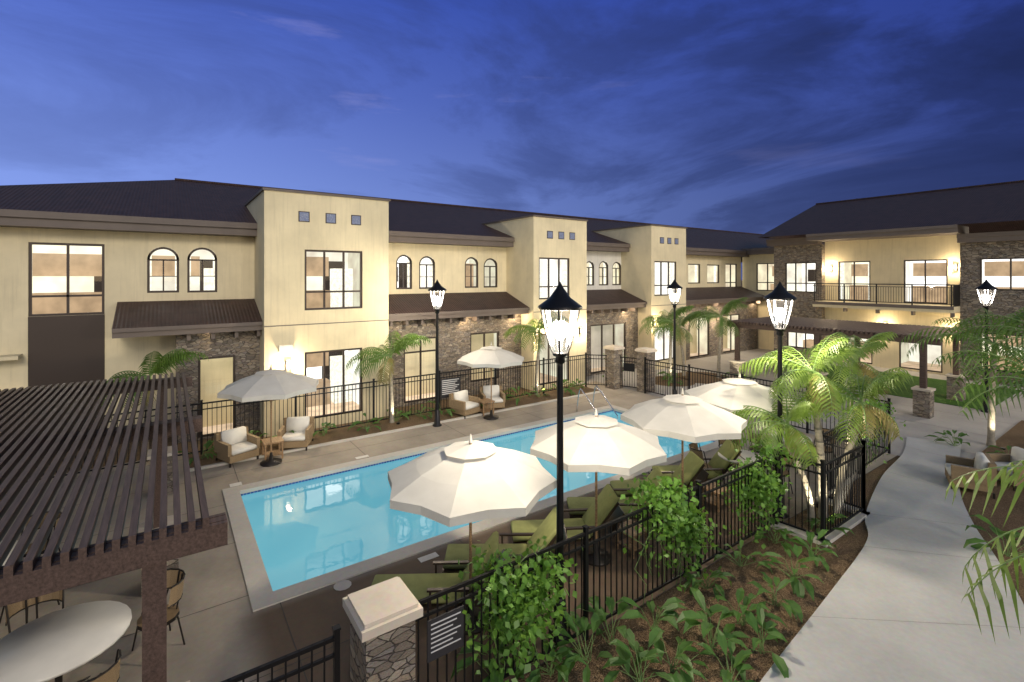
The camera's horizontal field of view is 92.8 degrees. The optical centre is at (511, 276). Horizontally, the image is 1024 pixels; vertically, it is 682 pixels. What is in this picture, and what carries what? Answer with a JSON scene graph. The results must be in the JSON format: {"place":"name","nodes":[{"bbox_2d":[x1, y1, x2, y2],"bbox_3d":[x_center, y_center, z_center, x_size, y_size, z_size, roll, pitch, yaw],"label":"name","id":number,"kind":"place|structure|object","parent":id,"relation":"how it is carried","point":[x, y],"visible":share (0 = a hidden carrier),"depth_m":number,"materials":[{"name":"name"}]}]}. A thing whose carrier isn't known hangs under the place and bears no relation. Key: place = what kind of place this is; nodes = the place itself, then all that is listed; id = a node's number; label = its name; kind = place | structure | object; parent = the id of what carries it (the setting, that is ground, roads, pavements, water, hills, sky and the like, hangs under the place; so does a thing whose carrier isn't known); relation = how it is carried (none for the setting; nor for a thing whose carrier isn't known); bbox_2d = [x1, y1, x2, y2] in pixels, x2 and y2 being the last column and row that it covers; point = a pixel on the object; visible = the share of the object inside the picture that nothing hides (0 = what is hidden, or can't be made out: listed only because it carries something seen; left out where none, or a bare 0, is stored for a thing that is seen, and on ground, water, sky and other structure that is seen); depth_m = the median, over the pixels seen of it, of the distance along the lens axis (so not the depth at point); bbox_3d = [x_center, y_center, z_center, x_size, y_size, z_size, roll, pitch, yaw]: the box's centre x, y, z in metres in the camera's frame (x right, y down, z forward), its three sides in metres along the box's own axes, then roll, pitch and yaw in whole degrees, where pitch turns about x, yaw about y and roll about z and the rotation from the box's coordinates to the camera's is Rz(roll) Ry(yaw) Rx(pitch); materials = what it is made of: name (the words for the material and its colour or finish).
{"place":"outdoors","nodes":[
{"label":"outdoors","id":0,"kind":"place"},
{"bbox_2d":[0,381,897,681],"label":"pool deck paving","id":1,"kind":"structure","parent":0,"point":[228,631],"depth_m":7.87,"materials":[{"name":"concrete"}]},
{"bbox_2d":[5,590,63,632],"bbox_3d":[-6.180,4.551,6.322,0.542,0.903,0.574,0,0,35],"label":"chair","id":2,"kind":"object","parent":1,"relation":"on","point":[13,609],"visible":0.37,"depth_m":6.43,"materials":[{"name":"wicker"}]},
{"bbox_2d":[21,511,61,556],"bbox_3d":[-7.988,4.551,8.266,0.574,0.903,0.542,0,0,5],"label":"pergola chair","id":3,"kind":"object","parent":1,"relation":"on","point":[48,538],"visible":0.15,"depth_m":8.30,"materials":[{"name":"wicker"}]},
{"bbox_2d":[0,600,131,681],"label":"table","id":4,"kind":"object","parent":1,"relation":"on","point":[57,645],"visible":1,"depth_m":5.70,"materials":[{"name":"grey"}]},
{"bbox_2d":[85,649,121,681],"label":"chair","id":5,"kind":"object","parent":1,"relation":"on","point":[111,673],"visible":1,"depth_m":5.14,"materials":[{"name":"wicker"}]},
{"bbox_2d":[0,372,227,681],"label":"pergola","id":6,"kind":"object","parent":1,"relation":"on","point":[156,546],"visible":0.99,"depth_m":5.23,"materials":[{"name":"wood"}]},
{"bbox_2d":[131,568,185,650],"bbox_3d":[-4.731,4.551,6.582,0.574,0.903,0.542,0,0,35],"label":"chair","id":7,"kind":"object","parent":1,"relation":"on","point":[175,579],"visible":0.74,"depth_m":6.59,"materials":[{"name":"wicker"}]},
{"bbox_2d":[214,426,259,467],"bbox_3d":[-7.429,4.584,13.206,0.790,0.833,0.840,0,0,35],"label":"armchair","id":8,"kind":"object","parent":1,"relation":"on","point":[234,445],"visible":0.98,"depth_m":13.09,"materials":[{"name":"wicker"}]},
{"bbox_2d":[217,364,318,466],"bbox_3d":[-6.433,3.670,13.023,2.316,2.660,2.316,0,0,27],"label":"umbrella","id":9,"kind":"object","parent":1,"relation":"on","point":[270,384],"visible":1,"depth_m":12.48,"materials":[{"name":"grey fabric"}]},
{"bbox_2d":[261,436,283,459],"bbox_3d":[-6.582,4.750,13.408,0.500,0.500,0.500,0,0,-35],"label":"side table","id":10,"kind":"object","parent":1,"relation":"on","point":[275,440],"visible":0.89,"depth_m":13.36,"materials":[{"name":"brown wood"}]},
{"bbox_2d":[277,416,313,450],"bbox_3d":[-6.303,4.584,14.244,0.840,0.833,0.790,0,0,-10],"label":"armchair","id":11,"kind":"object","parent":1,"relation":"on","point":[303,428],"visible":0.91,"depth_m":14.20,"materials":[{"name":"fabric"}]},
{"bbox_2d":[188,384,602,471],"bbox_3d":[-2.650,4.965,17.375,14.900,0.070,1.650,0,0,-35],"label":"building planting bed","id":12,"kind":"object","parent":1,"relation":"on","point":[338,435],"depth_m":16.10,"materials":[{"name":"brown soil"}]},
{"bbox_2d":[98,348,208,464],"bbox_3d":[-9.745,3.453,13.241,2.599,3.096,2.213,0,0,-35],"label":"palm tree","id":13,"kind":"object","parent":12,"relation":"on","point":[160,365],"visible":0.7,"depth_m":12.89,"materials":[{"name":"green plant"}]},
{"bbox_2d":[178,440,216,464],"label":"strip shrub","id":14,"kind":"object","parent":12,"relation":"on","point":[208,444],"visible":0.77,"depth_m":13.30,"materials":[{"name":"green plant"}]},
{"bbox_2d":[26,352,606,482],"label":"fence","id":15,"kind":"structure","parent":12,"relation":"on","point":[201,409],"depth_m":16.61,"materials":[{"name":"black metal"}]},
{"bbox_2d":[440,377,459,398],"bbox_3d":[-2.267,4.100,17.960,0.800,0.700,0.035,0,0,-35],"label":"sign","id":16,"kind":"object","parent":15,"relation":"attached to","point":[448,386],"visible":0.95,"depth_m":17.90,"materials":[{"name":"grey metal"}]},
{"bbox_2d":[313,422,336,436],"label":"plant","id":17,"kind":"object","parent":12,"relation":"on","point":[325,429],"visible":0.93,"depth_m":15.06,"materials":[{"name":"green plant"}]},
{"bbox_2d":[348,413,380,432],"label":"strip shrub","id":18,"kind":"object","parent":12,"relation":"on","point":[359,422],"visible":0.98,"depth_m":15.72,"materials":[{"name":"green plant"}]},
{"bbox_2d":[345,330,431,422],"bbox_3d":[-4.150,3.372,16.607,2.738,3.258,2.501,0,0,-35],"label":"palm tree","id":19,"kind":"object","parent":12,"relation":"on","point":[400,344],"visible":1,"depth_m":16.12,"materials":[{"name":"green plant"}]},
{"bbox_2d":[376,409,409,423],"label":"plant","id":20,"kind":"object","parent":12,"relation":"on","point":[400,411],"visible":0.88,"depth_m":16.75,"materials":[{"name":"green plant"}]},
{"bbox_2d":[404,404,432,418],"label":"plant","id":21,"kind":"object","parent":12,"relation":"on","point":[423,416],"visible":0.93,"depth_m":17.13,"materials":[{"name":"green plant"}]},
{"bbox_2d":[426,401,461,415],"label":"plant","id":22,"kind":"object","parent":12,"relation":"on","point":[449,412],"visible":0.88,"depth_m":17.27,"materials":[{"name":"green plant"}]},
{"bbox_2d":[505,386,530,405],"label":"plant","id":23,"kind":"object","parent":12,"relation":"on","point":[517,399],"visible":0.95,"depth_m":19.32,"materials":[{"name":"green plant"}]},
{"bbox_2d":[503,311,567,394],"bbox_3d":[0.986,3.160,20.665,2.878,3.682,2.237,0,0,-35],"label":"palm tree","id":24,"kind":"object","parent":12,"relation":"on","point":[532,328],"visible":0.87,"depth_m":20.23,"materials":[{"name":"green plant"}]},
{"bbox_2d":[549,379,575,394],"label":"plant","id":25,"kind":"object","parent":12,"relation":"on","point":[569,390],"visible":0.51,"depth_m":20.50,"materials":[{"name":"green plant"}]},
{"bbox_2d":[428,280,445,426],"bbox_3d":[-2.496,2.550,16.290,0.630,4.900,0.630,0,0,-35],"label":"lamp post","id":26,"kind":"object","parent":1,"relation":"on","point":[436,286],"visible":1,"depth_m":16.24,"materials":[{"name":"black metal"}]},
{"bbox_2d":[371,531,504,610],"bbox_3d":[-1.109,4.484,7.267,2.019,1.032,0.720,0,0,-2],"label":"lounger","id":27,"kind":"object","parent":1,"relation":"on","point":[421,586],"visible":0.53,"depth_m":7.28,"materials":[{"name":"green fabric"}]},
{"bbox_2d":[449,390,480,418],"bbox_3d":[-1.689,4.584,17.562,0.790,0.833,0.840,0,0,40],"label":"armchair","id":28,"kind":"object","parent":1,"relation":"on","point":[463,403],"visible":0.91,"depth_m":17.43,"materials":[{"name":"wicker"}]},
{"bbox_2d":[222,385,721,611],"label":"swimming pool","id":29,"kind":"structure","parent":1,"relation":"in","point":[299,534],"depth_m":10.20,"materials":[{"name":"liquid"}]},
{"bbox_2d":[388,434,556,634],"bbox_3d":[-0.599,3.640,7.042,2.298,2.720,2.298,0,0,29],"label":"umbrella","id":30,"kind":"object","parent":1,"relation":"on","point":[470,481],"visible":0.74,"depth_m":6.45,"materials":[{"name":"grey fabric"}]},
{"bbox_2d":[477,398,494,415],"bbox_3d":[-0.965,4.750,17.676,0.500,0.500,0.500,0,0,-35],"label":"side table","id":31,"kind":"object","parent":1,"relation":"on","point":[485,401],"visible":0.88,"depth_m":17.60,"materials":[{"name":"brown wicker"}]},
{"bbox_2d":[457,342,523,419],"bbox_3d":[-0.730,3.655,17.169,2.326,2.690,2.326,0,0,-35],"label":"umbrella","id":32,"kind":"object","parent":1,"relation":"on","point":[491,357],"visible":1,"depth_m":16.58,"materials":[{"name":"grey fabric"}]},
{"bbox_2d":[479,385,505,408],"bbox_3d":[-0.741,4.584,18.413,0.840,0.833,0.790,0,0,-15],"label":"armchair","id":33,"kind":"object","parent":1,"relation":"on","point":[498,396],"visible":0.74,"depth_m":18.48,"materials":[{"name":"fabric"}]},
{"bbox_2d":[442,506,567,572],"bbox_3d":[-0.104,4.484,8.101,2.019,1.032,0.720,0,0,0],"label":"lounger","id":34,"kind":"object","parent":1,"relation":"on","point":[547,527],"visible":0.44,"depth_m":8.10,"materials":[{"name":"green fabric"}]},
{"bbox_2d":[510,484,624,553],"bbox_3d":[0.994,4.484,8.964,2.019,1.032,0.720,0,0,-4],"label":"lounger","id":35,"kind":"object","parent":1,"relation":"on","point":[609,508],"visible":0.52,"depth_m":8.89,"materials":[{"name":"green fabric"}]},
{"bbox_2d":[530,408,666,566],"bbox_3d":[1.492,3.670,8.640,2.290,2.660,2.290,0,0,-35],"label":"umbrella","id":36,"kind":"object","parent":1,"relation":"on","point":[596,443],"visible":0.9,"depth_m":8.07,"materials":[{"name":"grey fabric"}]},
{"bbox_2d":[566,467,667,518],"bbox_3d":[2.138,4.484,9.868,2.019,1.032,0.720,0,0,0],"label":"lounger","id":37,"kind":"object","parent":1,"relation":"on","point":[578,502],"visible":0.32,"depth_m":9.84,"materials":[{"name":"green fabric"}]},
{"bbox_2d":[615,519,649,558],"bbox_3d":[2.180,4.790,8.880,0.450,0.420,0.450,0,0,-35],"label":"side table","id":38,"kind":"object","parent":1,"relation":"on","point":[630,538],"visible":0.61,"depth_m":8.83,"materials":[{"name":"brown wood"}]},
{"bbox_2d":[610,451,708,500],"bbox_3d":[3.225,4.484,10.748,2.019,1.032,0.720,0,0,-3],"label":"lounger","id":39,"kind":"object","parent":1,"relation":"on","point":[694,465],"visible":0.38,"depth_m":10.68,"materials":[{"name":"green fabric"}]},
{"bbox_2d":[667,279,682,394],"bbox_3d":[6.402,2.550,19.202,0.630,4.900,0.630,0,0,-35],"label":"lamp post","id":40,"kind":"object","parent":1,"relation":"on","point":[674,285],"visible":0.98,"depth_m":19.16,"materials":[{"name":"black metal"}]},
{"bbox_2d":[621,388,746,487],"bbox_3d":[3.517,3.655,10.056,2.316,2.690,2.316,0,0,32],"label":"umbrella","id":41,"kind":"object","parent":1,"relation":"on","point":[682,417],"visible":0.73,"depth_m":9.45,"materials":[{"name":"grey fabric"}]},
{"bbox_2d":[651,439,745,483],"bbox_3d":[4.410,4.484,11.587,2.019,1.032,0.720,0,0,-2],"label":"lounger","id":42,"kind":"object","parent":1,"relation":"on","point":[718,464],"visible":0.44,"depth_m":11.49,"materials":[{"name":"green fabric"}]},
{"bbox_2d":[688,443,711,467],"bbox_3d":[4.532,4.551,11.739,0.542,0.903,0.574,0,0,10],"label":"cafe chair","id":43,"kind":"object","parent":1,"relation":"on","point":[693,447],"visible":0.43,"depth_m":11.63,"materials":[{"name":"wicker"}]},
{"bbox_2d":[702,482,730,512],"bbox_3d":[4.410,4.790,10.576,0.450,0.420,0.450,0,0,-35],"label":"side table","id":44,"kind":"object","parent":1,"relation":"on","point":[718,499],"visible":0.48,"depth_m":10.52,"materials":[{"name":"brown wood"}]},
{"bbox_2d":[685,374,793,486],"bbox_3d":[5.410,3.640,11.587,2.365,2.720,2.365,0,0,-35],"label":"umbrella","id":45,"kind":"object","parent":1,"relation":"on","point":[730,395],"visible":0.49,"depth_m":11.07,"materials":[{"name":"grey fabric"}]},
{"bbox_2d":[718,449,761,463],"bbox_3d":[5.410,4.637,11.587,0.960,0.753,0.960,0,0,-35],"label":"cafe table","id":46,"kind":"object","parent":1,"relation":"on","point":[745,454],"visible":0.38,"depth_m":11.52,"materials":[{"name":"grey"}]},
{"bbox_2d":[746,429,771,466],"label":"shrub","id":47,"kind":"object","parent":1,"relation":"on","point":[751,448],"visible":0.25,"depth_m":12.83,"materials":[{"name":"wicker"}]},
{"bbox_2d":[763,282,796,518],"bbox_3d":[5.599,2.550,10.191,0.630,4.900,0.630,0,0,-35],"label":"lamp post","id":48,"kind":"object","parent":1,"relation":"on","point":[779,292],"visible":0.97,"depth_m":10.14,"materials":[{"name":"black metal"}]},
{"bbox_2d":[768,451,792,493],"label":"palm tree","id":49,"kind":"object","parent":1,"relation":"on","point":[785,472],"visible":0.22,"depth_m":11.27,"materials":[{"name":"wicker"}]},
{"bbox_2d":[786,331,897,462],"bbox_3d":[9.070,3.232,13.373,2.308,3.538,2.353,0,0,-35],"label":"palm tree","id":50,"kind":"object","parent":1,"relation":"on","point":[869,345],"visible":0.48,"depth_m":12.80,"materials":[{"name":"green plant"}]},
{"bbox_2d":[0,0,1023,279],"label":"sky","id":51,"kind":"structure","parent":0,"point":[747,116],"materials":[{"name":"blue"}]},
{"bbox_2d":[28,280,1023,681],"bbox_3d":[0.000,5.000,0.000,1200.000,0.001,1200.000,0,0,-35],"label":"terrain","id":52,"kind":"structure","parent":0,"point":[848,548],"depth_m":7.71,"materials":[{"name":"brown soil"}]},
{"bbox_2d":[343,576,422,681],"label":"fence pillar","id":53,"kind":"structure","parent":52,"relation":"on","point":[383,616],"depth_m":4.99,"materials":[{"name":"stone"}]},
{"bbox_2d":[0,178,824,442],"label":"building wing","id":54,"kind":"structure","parent":52,"relation":"on","point":[100,281],"depth_m":16.93,"materials":[{"name":"paint"}]},
{"bbox_2d":[450,628,524,681],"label":"plant","id":55,"kind":"object","parent":52,"relation":"on","point":[493,677],"visible":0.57,"depth_m":5.99,"materials":[{"name":"green plant"}]},
{"bbox_2d":[442,536,582,681],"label":"vine","id":56,"kind":"object","parent":52,"relation":"on","point":[531,602],"visible":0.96,"depth_m":5.91,"materials":[{"name":"green plant"}]},
{"bbox_2d":[515,639,587,681],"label":"plant","id":57,"kind":"object","parent":52,"relation":"on","point":[535,675],"visible":0.84,"depth_m":5.99,"materials":[{"name":"green plant"}]},
{"bbox_2d":[221,398,890,681],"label":"pool fence","id":58,"kind":"structure","parent":52,"relation":"on","point":[857,460],"depth_m":7.49,"materials":[{"name":"black metal"}]},
{"bbox_2d":[427,605,463,662],"bbox_3d":[-0.737,3.975,5.425,0.450,0.450,0.024,0,0,-35],"label":"pool rules sign","id":59,"kind":"object","parent":58,"relation":"attached to","point":[445,633],"visible":1,"depth_m":5.41,"materials":[{"name":"grey metal"}]},
{"bbox_2d":[847,400,905,467],"bbox_3d":[9.675,4.138,12.939,2.295,1.688,1.160,0,0,-35],"label":"vine","id":60,"kind":"object","parent":58,"relation":"attached to","point":[883,407],"visible":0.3,"depth_m":12.86,"materials":[{"name":"green plant"}]},
{"bbox_2d":[538,282,582,641],"bbox_3d":[0.668,2.535,6.773,0.630,4.930,0.630,0,0,-35],"label":"lamp post","id":61,"kind":"object","parent":52,"relation":"on","point":[559,299],"visible":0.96,"depth_m":6.73,"materials":[{"name":"black metal"}]},
{"bbox_2d":[550,611,608,681],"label":"plant","id":62,"kind":"object","parent":52,"relation":"on","point":[581,622],"visible":0.82,"depth_m":6.40,"materials":[{"name":"green plant"}]},
{"bbox_2d":[573,595,647,673],"bbox_3d":[1.330,4.711,6.692,0.969,0.527,1.099,0,0,28],"label":"plant","id":63,"kind":"object","parent":52,"relation":"on","point":[623,606],"visible":0.81,"depth_m":6.66,"materials":[{"name":"green plant"}]},
{"bbox_2d":[596,627,678,681],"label":"plant","id":64,"kind":"object","parent":52,"relation":"on","point":[655,634],"visible":0.94,"depth_m":6.00,"materials":[{"name":"green plant"}]},
{"bbox_2d":[616,596,686,660],"bbox_3d":[2.051,4.776,6.843,0.857,0.523,0.851,0,0,-35],"label":"plant","id":65,"kind":"object","parent":52,"relation":"on","point":[670,605],"visible":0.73,"depth_m":6.81,"materials":[{"name":"green plant"}]},
{"bbox_2d":[609,473,726,603],"bbox_3d":[2.431,4.112,7.686,1.850,1.784,1.391,0,0,-35],"label":"vine","id":66,"kind":"object","parent":52,"relation":"on","point":[673,523],"visible":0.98,"depth_m":7.64,"materials":[{"name":"green plant"}]},
{"bbox_2d":[633,626,715,681],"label":"plant","id":67,"kind":"object","parent":52,"relation":"on","point":[683,676],"visible":0.98,"depth_m":6.09,"materials":[{"name":"green plant"}]},
{"bbox_2d":[683,562,733,601],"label":"shrub","id":68,"kind":"object","parent":52,"relation":"on","point":[715,574],"visible":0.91,"depth_m":7.71,"materials":[{"name":"green plant"}]},
{"bbox_2d":[675,587,748,680],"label":"plant","id":69,"kind":"object","parent":52,"relation":"on","point":[689,617],"visible":0.83,"depth_m":6.50,"materials":[{"name":"green plant"}]},
{"bbox_2d":[696,628,755,681],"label":"plant","id":70,"kind":"object","parent":52,"relation":"on","point":[727,675],"visible":1,"depth_m":6.04,"materials":[{"name":"green plant"}]},
{"bbox_2d":[710,540,772,573],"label":"shrub","id":71,"kind":"object","parent":52,"relation":"on","point":[738,553],"visible":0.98,"depth_m":8.34,"materials":[{"name":"green plant"}]},
{"bbox_2d":[707,588,788,641],"bbox_3d":[3.285,4.805,6.879,1.088,0.542,0.900,0,0,-8],"label":"plant","id":72,"kind":"object","parent":52,"relation":"on","point":[728,628],"visible":0.79,"depth_m":6.91,"materials":[{"name":"green plant"}]},
{"bbox_2d":[717,437,796,549],"bbox_3d":[4.736,4.107,9.447,1.324,1.758,1.913,0,0,40],"label":"vine","id":73,"kind":"object","parent":52,"relation":"on","point":[765,484],"visible":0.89,"depth_m":9.16,"materials":[{"name":"green plant"}]},
{"bbox_2d":[731,603,788,677],"bbox_3d":[3.228,4.819,6.436,0.728,0.571,0.872,0,0,25],"label":"plant","id":74,"kind":"object","parent":52,"relation":"on","point":[752,620],"visible":0.95,"depth_m":6.47,"materials":[{"name":"green plant"}]},
{"bbox_2d":[746,572,803,621],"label":"shrub","id":75,"kind":"object","parent":52,"relation":"on","point":[793,607],"visible":0.97,"depth_m":7.33,"materials":[{"name":"green plant"}]},
{"bbox_2d":[753,517,797,556],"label":"plant","id":76,"kind":"object","parent":52,"relation":"on","point":[786,546],"visible":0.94,"depth_m":9.04,"materials":[{"name":"green plant"}]},
{"bbox_2d":[730,385,825,519],"bbox_3d":[5.477,3.657,10.282,1.971,2.591,1.956,0,0,38],"label":"palm tree","id":77,"kind":"object","parent":52,"relation":"on","point":[800,411],"visible":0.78,"depth_m":9.80,"materials":[{"name":"green plant"}]},
{"bbox_2d":[756,544,823,600],"bbox_3d":[4.628,4.788,8.082,0.850,0.620,1.015,0,0,-35],"label":"plant","id":78,"kind":"object","parent":52,"relation":"on","point":[798,587],"visible":0.98,"depth_m":7.90,"materials":[{"name":"green plant"}]},
{"bbox_2d":[739,332,864,517],"bbox_3d":[6.290,3.093,10.616,2.472,3.716,2.293,0,0,-35],"label":"palm tree","id":79,"kind":"object","parent":52,"relation":"on","point":[829,354],"visible":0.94,"depth_m":10.07,"materials":[{"name":"green plant"}]},
{"bbox_2d":[786,529,837,571],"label":"shrub","id":80,"kind":"object","parent":52,"relation":"on","point":[811,535],"visible":0.84,"depth_m":8.65,"materials":[{"name":"green plant"}]},
{"bbox_2d":[803,513,855,535],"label":"plant","id":81,"kind":"object","parent":52,"relation":"on","point":[832,519],"visible":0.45,"depth_m":9.33,"materials":[{"name":"green plant"}]},
{"bbox_2d":[790,367,913,513],"bbox_3d":[7.139,3.429,10.285,2.233,3.046,1.902,0,0,11],"label":"palm tree","id":82,"kind":"object","parent":52,"relation":"on","point":[880,384],"visible":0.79,"depth_m":9.85,"materials":[{"name":"green plant"}]},
{"bbox_2d":[742,180,1023,386],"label":"wing building","id":83,"kind":"structure","parent":52,"relation":"on","point":[925,258],"depth_m":26.80,"materials":[{"name":"paint"}]},
{"bbox_2d":[931,345,1023,420],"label":"palm","id":84,"kind":"object","parent":52,"relation":"on","point":[1016,384],"visible":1,"depth_m":9.15,"materials":[{"name":"green plant"}]},
{"bbox_2d":[945,460,1023,644],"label":"palm","id":85,"kind":"object","parent":52,"relation":"on","point":[1002,565],"visible":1,"depth_m":4.45,"materials":[{"name":"green plant"}]},
{"bbox_2d":[963,514,1023,557],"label":"plaza shrub","id":86,"kind":"object","parent":52,"relation":"on","point":[996,531],"visible":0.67,"depth_m":8.86,"materials":[{"name":"green plant"}]},
{"bbox_2d":[577,348,1023,480],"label":"plaza paving","id":87,"kind":"structure","parent":0,"point":[948,417],"depth_m":17.61,"materials":[{"name":"concrete"}]},
{"bbox_2d":[603,345,656,393],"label":"stone pillars","id":88,"kind":"structure","parent":87,"relation":"on","point":[613,353],"depth_m":21.45,"materials":[{"name":"brown stone"}]},
{"bbox_2d":[620,355,636,388],"bbox_3d":[5.171,4.245,21.447,0.096,1.510,0.947,0,0,-59],"label":"gate leaf","id":89,"kind":"object","parent":88,"relation":"attached to","point":[629,366],"visible":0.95,"depth_m":21.45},
{"bbox_2d":[644,357,890,453],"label":"pool fence","id":90,"kind":"structure","parent":87,"relation":"on","point":[807,429],"depth_m":18.88,"materials":[{"name":"black metal"}]},
{"bbox_2d":[727,316,970,418],"bbox_3d":[14.308,3.550,21.352,4.800,2.900,7.900,0,0,-35],"label":"pergola","id":91,"kind":"object","parent":87,"relation":"on","point":[923,400],"visible":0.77,"depth_m":19.67,"materials":[{"name":"wood"}]},
{"bbox_2d":[787,365,1017,409],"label":"lawn grass","id":92,"kind":"structure","parent":87,"relation":"on","point":[940,392],"depth_m":21.21,"materials":[{"name":"green plant"}]},
{"bbox_2d":[975,279,997,412],"bbox_3d":[17.450,2.550,17.939,0.630,4.900,0.630,0,0,-35],"label":"lamp post","id":93,"kind":"object","parent":87,"relation":"on","point":[985,285],"visible":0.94,"depth_m":17.89,"materials":[{"name":"black metal"}]},
{"bbox_2d":[987,446,1023,490],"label":"armchair","id":94,"kind":"object","parent":87,"relation":"on","point":[1002,459],"visible":0.39,"depth_m":11.85,"materials":[{"name":"wicker"}]},
{"bbox_2d":[813,428,836,465],"bbox_3d":[8.291,4.551,12.933,0.542,0.903,0.574,0,0,0],"label":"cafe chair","id":95,"kind":"object","parent":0,"point":[824,429],"visible":0.3,"depth_m":12.87,"materials":[{"name":"wicker"}]},
{"bbox_2d":[655,372,1023,458],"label":"planting bed","id":96,"kind":"object","parent":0,"point":[1013,436],"depth_m":15.65,"materials":[{"name":"brown soil"}]},
{"bbox_2d":[639,305,694,378],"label":"palm tree","id":97,"kind":"object","parent":96,"relation":"on","point":[660,320],"visible":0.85,"depth_m":23.16,"materials":[{"name":"green plant"}]},
{"bbox_2d":[652,311,699,375],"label":"palm tree","id":98,"kind":"object","parent":96,"relation":"on","point":[684,321],"visible":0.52,"depth_m":24.23,"materials":[{"name":"green plant"}]},
{"bbox_2d":[688,297,748,377],"bbox_3d":[10.005,3.001,23.816,3.025,4.001,2.624,0,0,-35],"label":"palm tree","id":99,"kind":"object","parent":96,"relation":"on","point":[729,306],"visible":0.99,"depth_m":23.44,"materials":[{"name":"green plant"}]},
{"bbox_2d":[901,307,1023,445],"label":"palm","id":100,"kind":"object","parent":96,"relation":"on","point":[991,429],"visible":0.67,"depth_m":14.28,"materials":[{"name":"green plant"}]},
{"bbox_2d":[948,314,1023,375],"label":"palm","id":101,"kind":"object","parent":96,"relation":"on","point":[1011,328],"visible":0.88,"depth_m":12.57,"materials":[{"name":"green plant"}]},
{"bbox_2d":[760,437,1023,681],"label":"walkway paving","id":102,"kind":"structure","parent":0,"point":[893,607],"depth_m":7.35,"materials":[{"name":"concrete"}]},
{"bbox_2d":[924,429,969,445],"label":"plaza shrub","id":103,"kind":"object","parent":102,"relation":"on","point":[961,434],"visible":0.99,"depth_m":14.36,"materials":[{"name":"green plant"}]},
{"bbox_2d":[945,452,996,498],"bbox_3d":[10.760,4.584,11.478,0.790,0.833,0.840,0,0,35],"label":"outdoor armchair","id":104,"kind":"object","parent":102,"relation":"on","point":[956,467],"visible":0.8,"depth_m":11.27,"materials":[{"name":"wicker"}]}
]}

